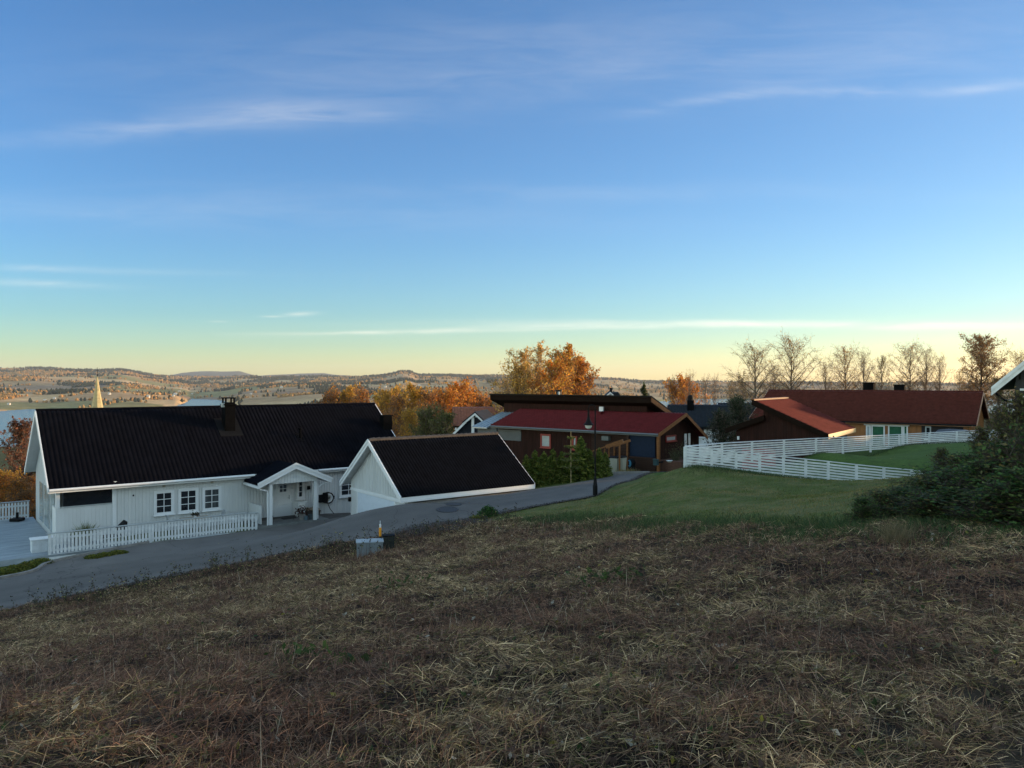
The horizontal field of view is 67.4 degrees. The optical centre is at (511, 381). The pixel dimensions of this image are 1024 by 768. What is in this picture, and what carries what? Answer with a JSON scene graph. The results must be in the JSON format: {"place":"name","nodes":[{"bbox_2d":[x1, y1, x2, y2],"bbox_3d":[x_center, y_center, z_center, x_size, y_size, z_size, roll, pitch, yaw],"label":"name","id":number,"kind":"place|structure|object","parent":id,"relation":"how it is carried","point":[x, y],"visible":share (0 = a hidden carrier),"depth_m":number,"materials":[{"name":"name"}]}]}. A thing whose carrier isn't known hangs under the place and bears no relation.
{"place":"outdoors","nodes":[
{"label":"outdoors","id":0,"kind":"place"},
{"bbox_2d":[0,473,643,609],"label":"road","id":1,"kind":"structure","parent":0,"point":[73,572],"depth_m":31.69,"materials":[{"name":"grey asphalt"}]},
{"bbox_2d":[0,541,148,578],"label":"kerb","id":2,"kind":"structure","parent":1,"relation":"on","point":[40,566],"depth_m":32.67,"materials":[{"name":"concrete"}]},
{"bbox_2d":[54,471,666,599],"bbox_3d":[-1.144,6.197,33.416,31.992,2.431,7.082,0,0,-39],"label":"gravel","id":3,"kind":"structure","parent":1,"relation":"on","point":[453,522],"depth_m":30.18,"materials":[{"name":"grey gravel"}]},
{"bbox_2d":[169,371,652,380],"bbox_3d":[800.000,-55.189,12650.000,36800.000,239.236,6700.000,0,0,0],"label":"distant ridge","id":4,"kind":"structure","parent":0,"point":[218,373],"depth_m":12140.58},
{"bbox_2d":[0,368,1008,477],"bbox_3d":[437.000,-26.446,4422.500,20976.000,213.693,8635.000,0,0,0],"label":"hills","id":5,"kind":"structure","parent":0,"point":[19,403],"depth_m":3457.56,"materials":[{"name":"plant"}]},
{"bbox_2d":[91,367,102,407],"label":"church","id":6,"kind":"structure","parent":5,"relation":"on","point":[97,401],"depth_m":209.41,"materials":[{"name":"white paint"}]},
{"bbox_2d":[0,366,1014,407],"bbox_3d":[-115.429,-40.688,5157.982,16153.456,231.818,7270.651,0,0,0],"label":"distant forest","id":7,"kind":"object","parent":5,"relation":"on","point":[205,382],"visible":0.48,"depth_m":4681.44,"materials":[{"name":"orange plant"}]},
{"bbox_2d":[0,398,1013,446],"bbox_3d":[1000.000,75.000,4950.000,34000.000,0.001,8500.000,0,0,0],"label":"water","id":8,"kind":"structure","parent":0,"point":[5,417],"depth_m":1916.20,"materials":[{"name":"blue liquid"}]},
{"bbox_2d":[0,414,1023,767],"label":"ground","id":9,"kind":"structure","parent":0,"point":[904,458],"depth_m":6.75,"materials":[{"name":"brown soil"}]},
{"bbox_2d":[0,470,17,519],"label":"autumn tree","id":10,"kind":"object","parent":9,"relation":"on","point":[3,480],"visible":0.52,"depth_m":52.46,"materials":[{"name":"orange plant"}]},
{"bbox_2d":[0,415,35,505],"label":"copper tree","id":11,"kind":"object","parent":9,"relation":"on","point":[20,433],"visible":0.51,"depth_m":57.50,"materials":[{"name":"orange plant"}]},
{"bbox_2d":[0,474,35,518],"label":"autumn tree","id":12,"kind":"object","parent":9,"relation":"on","point":[20,485],"visible":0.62,"depth_m":51.91,"materials":[{"name":"orange plant"}]},
{"bbox_2d":[0,517,221,566],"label":"deck","id":13,"kind":"structure","parent":9,"relation":"on","point":[15,543],"depth_m":35.09,"materials":[{"name":"grey wood"}]},
{"bbox_2d":[0,500,29,520],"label":"picket fence","id":14,"kind":"object","parent":13,"relation":"on","point":[21,505],"visible":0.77,"depth_m":41.01,"materials":[{"name":"white paint"}]},
{"bbox_2d":[29,535,52,552],"bbox_3d":[-20.406,7.072,33.376,0.940,0.575,0.700,0,0,-38],"label":"storage box","id":15,"kind":"object","parent":13,"relation":"on","point":[38,544],"visible":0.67,"depth_m":33.11,"materials":[{"name":"white paint"}]},
{"bbox_2d":[46,512,257,559],"bbox_3d":[-16.188,7.093,35.381,9.059,1.280,0.294,0,0,-38],"label":"picket fence","id":16,"kind":"object","parent":9,"relation":"on","point":[150,528],"visible":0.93,"depth_m":35.05,"materials":[{"name":"white paint"}]},
{"bbox_2d":[24,397,394,544],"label":"white house","id":17,"kind":"structure","parent":9,"relation":"on","point":[107,466],"depth_m":39.14,"materials":[{"name":"black tile"}]},
{"bbox_2d":[39,481,54,531],"bbox_3d":[-22.759,6.125,37.564,0.024,1.950,5.300,0,0,-38],"label":"gable window","id":18,"kind":"structure","parent":17,"relation":"in","point":[46,496],"depth_m":37.81,"materials":[{"name":"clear glass"}]},
{"bbox_2d":[153,490,174,516],"bbox_3d":[-16.875,5.898,37.250,1.003,1.220,0.144,0,0,-38],"label":"window","id":19,"kind":"structure","parent":17,"relation":"in","point":[163,499],"depth_m":37.26,"materials":[{"name":"white paint"}]},
{"bbox_2d":[178,487,198,514],"bbox_3d":[-15.986,5.897,37.944,1.031,1.239,0.144,0,0,-38],"label":"window","id":20,"kind":"structure","parent":17,"relation":"in","point":[188,498],"depth_m":37.96,"materials":[{"name":"white paint"}]},
{"bbox_2d":[201,486,222,511],"bbox_3d":[-15.093,5.916,38.642,1.012,1.210,0.144,0,0,-38],"label":"window","id":21,"kind":"structure","parent":17,"relation":"in","point":[211,496],"depth_m":38.65,"materials":[{"name":"white paint"}]},
{"bbox_2d":[274,483,290,516],"bbox_3d":[-12.201,6.150,40.888,0.912,2.060,0.132,0,0,-38],"label":"door","id":22,"kind":"structure","parent":17,"relation":"in","point":[282,492],"depth_m":40.87,"materials":[{"name":"white paint"}]},
{"bbox_2d":[0,502,517,619],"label":"roadside weeds","id":23,"kind":"object","parent":9,"relation":"on","point":[147,581],"visible":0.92,"depth_m":26.38,"materials":[{"name":"brown plant"}]},
{"bbox_2d":[264,640,331,664],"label":"broadleaf weed","id":24,"kind":"object","parent":9,"relation":"on","point":[305,649],"visible":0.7,"depth_m":5.90,"materials":[{"name":"green plant"}]},
{"bbox_2d":[311,382,350,403],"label":"autumn tree","id":25,"kind":"object","parent":9,"relation":"on","point":[329,397],"visible":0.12,"depth_m":124.62,"materials":[{"name":"orange plant"}]},
{"bbox_2d":[327,382,365,402],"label":"autumn tree","id":26,"kind":"object","parent":9,"relation":"on","point":[350,390],"visible":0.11,"depth_m":127.07,"materials":[{"name":"orange plant"}]},
{"bbox_2d":[323,646,370,666],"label":"broadleaf weed","id":27,"kind":"object","parent":9,"relation":"on","point":[350,655],"visible":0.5,"depth_m":5.81,"materials":[{"name":"green plant"}]},
{"bbox_2d":[339,382,373,402],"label":"autumn tree","id":28,"kind":"object","parent":9,"relation":"on","point":[360,393],"visible":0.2,"depth_m":121.15,"materials":[{"name":"orange plant"}]},
{"bbox_2d":[356,538,383,555],"bbox_3d":[-4.889,5.755,26.409,0.940,0.630,0.400,0,0,-13],"label":"utility cabinet","id":29,"kind":"object","parent":9,"relation":"on","point":[367,543],"visible":0.61,"depth_m":26.25,"materials":[{"name":"grey metal"}]},
{"bbox_2d":[368,387,394,420],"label":"autumn tree","id":30,"kind":"object","parent":9,"relation":"on","point":[384,397],"visible":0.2,"depth_m":117.35,"materials":[{"name":"yellow plant"}]},
{"bbox_2d":[379,388,415,434],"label":"autumn tree","id":31,"kind":"object","parent":9,"relation":"on","point":[396,404],"visible":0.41,"depth_m":107.19,"materials":[{"name":"orange plant"}]},
{"bbox_2d":[393,405,419,436],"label":"autumn tree","id":32,"kind":"object","parent":9,"relation":"on","point":[409,416],"visible":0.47,"depth_m":91.60,"materials":[{"name":"yellow plant"}]},
{"bbox_2d":[388,380,433,424],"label":"autumn tree","id":33,"kind":"object","parent":9,"relation":"on","point":[415,396],"visible":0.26,"depth_m":117.69,"materials":[{"name":"yellow plant"}]},
{"bbox_2d":[408,398,444,435],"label":"willow bush","id":34,"kind":"object","parent":9,"relation":"on","point":[422,415],"visible":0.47,"depth_m":81.57,"materials":[{"name":"green plant"}]},
{"bbox_2d":[404,383,451,434],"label":"autumn tree","id":35,"kind":"object","parent":9,"relation":"on","point":[427,399],"visible":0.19,"depth_m":103.94,"materials":[{"name":"orange plant"}]},
{"bbox_2d":[339,431,534,514],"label":"garage","id":36,"kind":"structure","parent":9,"relation":"on","point":[381,472],"depth_m":37.67,"materials":[{"name":"tile"}]},
{"bbox_2d":[358,492,393,512],"bbox_3d":[-6.623,6.650,37.282,0.026,2.100,3.859,0,0,-37],"label":"garage door","id":37,"kind":"structure","parent":36,"relation":"in","point":[365,502],"depth_m":37.69,"materials":[{"name":"white paint"}]},
{"bbox_2d":[425,406,456,434],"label":"willow bush","id":38,"kind":"object","parent":9,"relation":"on","point":[445,418],"visible":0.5,"depth_m":79.70,"materials":[{"name":"green plant"}]},
{"bbox_2d":[430,384,471,434],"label":"autumn tree","id":39,"kind":"object","parent":9,"relation":"on","point":[444,397],"visible":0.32,"depth_m":107.25,"materials":[{"name":"orange plant"}]},
{"bbox_2d":[434,376,477,430],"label":"autumn tree","id":40,"kind":"object","parent":9,"relation":"on","point":[464,386],"visible":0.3,"depth_m":111.08,"materials":[{"name":"orange plant"}]},
{"bbox_2d":[452,409,493,433],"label":"navy house","id":41,"kind":"structure","parent":9,"relation":"on","point":[471,420],"depth_m":69.86,"materials":[{"name":"white paint"}]},
{"bbox_2d":[451,407,503,429],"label":"orange roofed house","id":42,"kind":"structure","parent":9,"relation":"on","point":[462,414],"depth_m":86.86,"materials":[{"name":"brown tile"}]},
{"bbox_2d":[0,512,1023,767],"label":"matted grass","id":43,"kind":"structure","parent":9,"relation":"on","point":[234,610],"depth_m":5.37,"materials":[{"name":"brown plant"}]},
{"bbox_2d":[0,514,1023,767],"bbox_3d":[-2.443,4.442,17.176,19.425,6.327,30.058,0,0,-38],"label":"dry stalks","id":44,"kind":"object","parent":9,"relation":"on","point":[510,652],"visible":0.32,"depth_m":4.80,"materials":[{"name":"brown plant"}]},
{"bbox_2d":[1,518,1023,767],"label":"grass tufts","id":45,"kind":"object","parent":9,"relation":"on","point":[633,666],"visible":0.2,"depth_m":4.70,"materials":[{"name":"brown plant"}]},
{"bbox_2d":[483,357,541,414],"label":"golden tree","id":46,"kind":"object","parent":9,"relation":"on","point":[520,377],"visible":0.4,"depth_m":83.54,"materials":[{"name":"orange plant"}]},
{"bbox_2d":[496,346,544,393],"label":"birch tree","id":47,"kind":"object","parent":9,"relation":"on","point":[524,356],"visible":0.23,"depth_m":89.61,"materials":[{"name":"orange plant"}]},
{"bbox_2d":[529,450,547,487],"bbox_3d":[1.241,4.995,42.303,1.577,2.491,1.643,0,0,-27],"label":"thuja","id":48,"kind":"object","parent":9,"relation":"on","point":[537,470],"visible":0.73,"depth_m":42.22,"materials":[{"name":"green plant"}]},
{"bbox_2d":[528,339,553,393],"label":"birch tree","id":49,"kind":"object","parent":9,"relation":"on","point":[540,351],"visible":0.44,"depth_m":86.10,"materials":[{"name":"orange plant"}]},
{"bbox_2d":[537,452,557,484],"bbox_3d":[1.800,4.997,42.637,1.703,2.303,1.422,0,0,17],"label":"thuja","id":50,"kind":"object","parent":9,"relation":"on","point":[544,460],"visible":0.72,"depth_m":42.43,"materials":[{"name":"green plant"}]},
{"bbox_2d":[525,353,576,394],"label":"golden tree","id":51,"kind":"object","parent":9,"relation":"on","point":[549,373],"visible":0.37,"depth_m":83.50,"materials":[{"name":"orange plant"}]},
{"bbox_2d":[545,448,563,484],"bbox_3d":[2.376,4.910,42.828,1.509,2.383,1.571,0,0,29],"label":"thuja","id":52,"kind":"object","parent":9,"relation":"on","point":[552,459],"visible":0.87,"depth_m":42.61,"materials":[{"name":"green plant"}]},
{"bbox_2d":[554,451,569,483],"bbox_3d":[2.771,4.934,43.034,1.336,2.163,1.600,0,0,37],"label":"thuja","id":53,"kind":"object","parent":9,"relation":"on","point":[565,478],"visible":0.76,"depth_m":42.78,"materials":[{"name":"green plant"}]},
{"bbox_2d":[544,342,590,394],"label":"orange tree","id":54,"kind":"object","parent":9,"relation":"on","point":[570,352],"visible":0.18,"depth_m":100.19,"materials":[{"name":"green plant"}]},
{"bbox_2d":[560,436,582,482],"bbox_3d":[3.239,4.181,41.992,1.240,2.901,1.251,0,0,0],"label":"young spruce","id":55,"kind":"object","parent":9,"relation":"on","point":[570,460],"visible":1,"depth_m":41.91,"materials":[{"name":"green plant"}]},
{"bbox_2d":[559,356,600,394],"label":"orange tree","id":56,"kind":"object","parent":9,"relation":"on","point":[580,364],"visible":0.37,"depth_m":95.76,"materials":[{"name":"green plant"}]},
{"bbox_2d":[569,436,593,481],"bbox_3d":[3.831,4.530,43.209,1.835,2.971,2.197,0,0,-9],"label":"thuja","id":57,"kind":"object","parent":9,"relation":"on","point":[581,449],"visible":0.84,"depth_m":42.86,"materials":[{"name":"green plant"}]},
{"bbox_2d":[583,404,597,496],"bbox_3d":[3.621,3.201,35.500,0.670,4.281,0.495,0,0,0],"label":"street lamp","id":58,"kind":"object","parent":9,"relation":"on","point":[588,423],"visible":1,"depth_m":35.46,"materials":[{"name":"black metal"}]},
{"bbox_2d":[554,564,648,588],"bbox_3d":[1.659,2.798,10.795,1.704,0.168,1.615,0,0,-22],"label":"broadleaf weed","id":59,"kind":"object","parent":9,"relation":"on","point":[605,574],"visible":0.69,"depth_m":11.06,"materials":[{"name":"green plant"}]},
{"bbox_2d":[593,447,610,478],"bbox_3d":[4.968,4.760,43.486,1.284,2.079,1.538,0,0,3],"label":"thuja","id":60,"kind":"object","parent":9,"relation":"on","point":[600,461],"visible":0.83,"depth_m":43.32,"materials":[{"name":"green plant"}]},
{"bbox_2d":[592,439,630,469],"bbox_3d":[5.892,4.566,46.964,2.544,2.233,1.080,0,0,33],"label":"pergola","id":61,"kind":"object","parent":9,"relation":"on","point":[614,445],"visible":0.48,"depth_m":46.74,"materials":[{"name":"brown wood"}]},
{"bbox_2d":[662,372,712,406],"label":"autumn tree","id":62,"kind":"object","parent":9,"relation":"on","point":[682,382],"visible":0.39,"depth_m":138.87,"materials":[{"name":"orange plant"}]},
{"bbox_2d":[487,466,930,528],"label":"lawn grass","id":63,"kind":"structure","parent":9,"relation":"on","point":[811,496],"depth_m":25.93,"materials":[{"name":"green plant"}]},
{"bbox_2d":[667,395,755,454],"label":"house","id":64,"kind":"structure","parent":9,"relation":"on","point":[698,414],"depth_m":76.94,"materials":[{"name":"blue wood"}]},
{"bbox_2d":[702,406,736,459],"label":"evergreen bush","id":65,"kind":"object","parent":9,"relation":"on","point":[720,418],"visible":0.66,"depth_m":56.74,"materials":[{"name":"green plant"}]},
{"bbox_2d":[725,391,757,453],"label":"evergreen bush","id":66,"kind":"object","parent":9,"relation":"on","point":[736,403],"visible":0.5,"depth_m":59.69,"materials":[{"name":"green plant"}]},
{"bbox_2d":[465,441,1023,565],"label":"long grass","id":67,"kind":"structure","parent":9,"relation":"on","point":[791,523],"depth_m":15.09,"materials":[{"name":"green plant"}]},
{"bbox_2d":[719,336,787,402],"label":"bare birch","id":68,"kind":"object","parent":9,"relation":"on","point":[759,385],"visible":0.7,"depth_m":107.49,"materials":[{"name":"brown plant"}]},
{"bbox_2d":[725,397,855,468],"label":"red roofed garage","id":69,"kind":"structure","parent":9,"relation":"on","point":[782,418],"depth_m":48.65,"materials":[{"name":"brown wood"}]},
{"bbox_2d":[761,331,823,389],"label":"bare birch","id":70,"kind":"object","parent":9,"relation":"on","point":[791,365],"visible":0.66,"depth_m":111.25,"materials":[{"name":"brown plant"}]},
{"bbox_2d":[683,446,922,479],"bbox_3d":[13.426,4.025,34.403,11.687,2.338,0.224,0,0,-4],"label":"board fence","id":71,"kind":"object","parent":9,"relation":"on","point":[784,466],"visible":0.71,"depth_m":34.26,"materials":[{"name":"white paint"}]},
{"bbox_2d":[810,357,837,389],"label":"bare birch","id":72,"kind":"object","parent":9,"relation":"on","point":[825,384],"visible":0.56,"depth_m":112.06,"materials":[{"name":"brown plant"}]},
{"bbox_2d":[686,430,996,464],"bbox_3d":[23.192,3.818,47.631,41.047,1.903,1.512,0,0,-39],"label":"board fence","id":73,"kind":"object","parent":9,"relation":"on","point":[835,444],"visible":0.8,"depth_m":43.86,"materials":[{"name":"white paint"}]},
{"bbox_2d":[822,341,866,389],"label":"bare birch","id":74,"kind":"object","parent":9,"relation":"on","point":[844,378],"visible":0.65,"depth_m":116.02,"materials":[{"name":"brown plant"}]},
{"bbox_2d":[834,494,888,522],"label":"tangled shrub","id":75,"kind":"object","parent":9,"relation":"on","point":[863,507],"visible":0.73,"depth_m":13.54,"materials":[{"name":"green plant"}]},
{"bbox_2d":[847,347,876,389],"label":"bare birch","id":76,"kind":"object","parent":9,"relation":"on","point":[862,365],"visible":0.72,"depth_m":112.12,"materials":[{"name":"brown plant"}]},
{"bbox_2d":[749,383,989,446],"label":"orange house","id":77,"kind":"structure","parent":9,"relation":"on","point":[868,410],"depth_m":66.67,"materials":[{"name":"red tile"}]},
{"bbox_2d":[888,425,902,444],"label":"window","id":78,"kind":"structure","parent":77,"relation":"in","point":[892,429],"depth_m":65.06,"materials":[{"name":"white paint"}]},
{"bbox_2d":[847,488,912,519],"bbox_3d":[6.835,2.322,14.213,1.183,0.740,1.049,0,0,36],"label":"tangled shrub","id":79,"kind":"object","parent":9,"relation":"on","point":[888,501],"visible":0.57,"depth_m":14.06,"materials":[{"name":"green plant"}]},
{"bbox_2d":[867,356,892,389],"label":"bare birch","id":80,"kind":"object","parent":9,"relation":"on","point":[881,376],"visible":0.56,"depth_m":107.73,"materials":[{"name":"brown plant"}]},
{"bbox_2d":[858,514,925,545],"bbox_3d":[5.279,2.010,10.583,0.899,0.426,0.912,0,0,0],"label":"grass clump","id":81,"kind":"object","parent":9,"relation":"on","point":[895,536],"visible":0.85,"depth_m":10.55,"materials":[{"name":"green plant"}]},
{"bbox_2d":[862,484,937,514],"bbox_3d":[7.470,2.317,14.588,1.506,0.728,1.442,0,0,-1],"label":"tangled shrub","id":82,"kind":"object","parent":9,"relation":"on","point":[898,492],"visible":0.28,"depth_m":14.54,"materials":[{"name":"green plant"}]},
{"bbox_2d":[884,338,940,389],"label":"bare birch","id":83,"kind":"object","parent":9,"relation":"on","point":[910,382],"visible":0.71,"depth_m":112.18,"materials":[{"name":"brown plant"}]},
{"bbox_2d":[878,488,952,519],"bbox_3d":[7.081,2.173,13.011,1.521,0.740,1.349,0,0,1],"label":"tangled shrub","id":84,"kind":"object","parent":9,"relation":"on","point":[914,506],"visible":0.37,"depth_m":12.97,"materials":[{"name":"green plant"}]},
{"bbox_2d":[882,473,958,505],"bbox_3d":[8.116,2.202,15.018,1.690,0.827,1.499,0,0,27],"label":"tangled shrub","id":85,"kind":"object","parent":9,"relation":"on","point":[918,481],"visible":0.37,"depth_m":14.90,"materials":[{"name":"green plant"}]},
{"bbox_2d":[908,345,942,389],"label":"bare birch","id":86,"kind":"object","parent":9,"relation":"on","point":[926,371],"visible":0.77,"depth_m":109.92,"materials":[{"name":"brown plant"}]},
{"bbox_2d":[896,464,970,490],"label":"tangled shrub","id":87,"kind":"object","parent":9,"relation":"on","point":[948,470],"visible":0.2,"depth_m":14.97,"materials":[{"name":"green plant"}]},
{"bbox_2d":[895,482,982,522],"bbox_3d":[7.346,2.110,12.623,1.922,0.850,2.008,0,0,32],"label":"tangled shrub","id":88,"kind":"object","parent":9,"relation":"on","point":[949,491],"visible":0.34,"depth_m":12.53,"materials":[{"name":"green plant"}]},
{"bbox_2d":[923,352,954,389],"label":"bare birch","id":89,"kind":"object","parent":9,"relation":"on","point":[939,381],"visible":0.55,"depth_m":113.92,"materials":[{"name":"brown plant"}]},
{"bbox_2d":[926,446,954,468],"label":"tangled shrub","id":90,"kind":"object","parent":9,"relation":"on","point":[942,452],"visible":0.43,"depth_m":17.97,"materials":[{"name":"green plant"}]},
{"bbox_2d":[924,429,972,442],"bbox_3d":[34.627,4.504,60.496,4.320,1.449,1.760,0,0,-26],"label":"parked car","id":91,"kind":"object","parent":9,"relation":"on","point":[943,430],"visible":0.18,"depth_m":59.87,"materials":[{"name":"silver metal"}]},
{"bbox_2d":[923,452,977,469],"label":"tangled shrub","id":92,"kind":"object","parent":9,"relation":"on","point":[954,460],"visible":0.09,"depth_m":16.03,"materials":[{"name":"green plant"}]},
{"bbox_2d":[925,456,1010,506],"bbox_3d":[7.946,1.912,12.776,1.922,1.380,2.008,0,0,44],"label":"tangled shrub","id":93,"kind":"object","parent":9,"relation":"on","point":[972,466],"visible":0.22,"depth_m":12.79,"materials":[{"name":"green plant"}]},
{"bbox_2d":[925,482,1023,528],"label":"tangled shrub","id":94,"kind":"object","parent":9,"relation":"on","point":[993,508],"visible":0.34,"depth_m":11.30,"materials":[{"name":"green plant"}]},
{"bbox_2d":[946,438,1004,465],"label":"tangled shrub","id":95,"kind":"object","parent":9,"relation":"on","point":[967,456],"visible":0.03,"depth_m":15.03,"materials":[{"name":"green plant"}]},
{"bbox_2d":[963,423,996,460],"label":"tangled shrub","id":96,"kind":"object","parent":9,"relation":"on","point":[982,434],"visible":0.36,"depth_m":17.94,"materials":[{"name":"green plant"}]},
{"bbox_2d":[949,460,1023,530],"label":"tangled shrub","id":97,"kind":"object","parent":9,"relation":"on","point":[1011,487],"visible":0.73,"depth_m":10.78,"materials":[{"name":"green plant"}]},
{"bbox_2d":[956,333,1017,405],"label":"russet tree","id":98,"kind":"object","parent":9,"relation":"on","point":[980,357],"visible":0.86,"depth_m":87.45,"materials":[{"name":"brown plant"}]},
{"bbox_2d":[962,433,1022,486],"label":"tangled shrub","id":99,"kind":"object","parent":9,"relation":"on","point":[1002,454],"visible":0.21,"depth_m":12.53,"materials":[{"name":"green plant"}]},
{"bbox_2d":[983,376,1012,432],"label":"russet tree","id":100,"kind":"object","parent":9,"relation":"on","point":[998,402],"visible":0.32,"depth_m":70.05,"materials":[{"name":"brown plant"}]},
{"bbox_2d":[984,396,1013,442],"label":"tangled shrub","id":101,"kind":"object","parent":9,"relation":"on","point":[998,429],"visible":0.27,"depth_m":17.03,"materials":[{"name":"green plant"}]},
{"bbox_2d":[977,401,1023,481],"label":"tangled shrub","id":102,"kind":"object","parent":9,"relation":"on","point":[1016,438],"visible":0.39,"depth_m":11.72,"materials":[{"name":"green plant"}]},
{"bbox_2d":[991,361,1023,402],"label":"grey house","id":103,"kind":"structure","parent":9,"relation":"on","point":[1013,378],"depth_m":29.85,"materials":[{"name":"white paint"}]},
{"bbox_2d":[992,386,1023,442],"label":"tangled shrub","id":104,"kind":"object","parent":9,"relation":"on","point":[1014,402],"visible":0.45,"depth_m":14.98,"materials":[{"name":"green plant"}]},
{"bbox_2d":[0,0,1023,382],"label":"sky","id":105,"kind":"structure","parent":0,"point":[648,188],"materials":[{"name":"blue"}]},
{"bbox_2d":[471,390,708,471],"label":"dark red house","id":106,"kind":"structure","parent":0,"point":[522,425],"depth_m":55.43,"materials":[{"name":"wood"}]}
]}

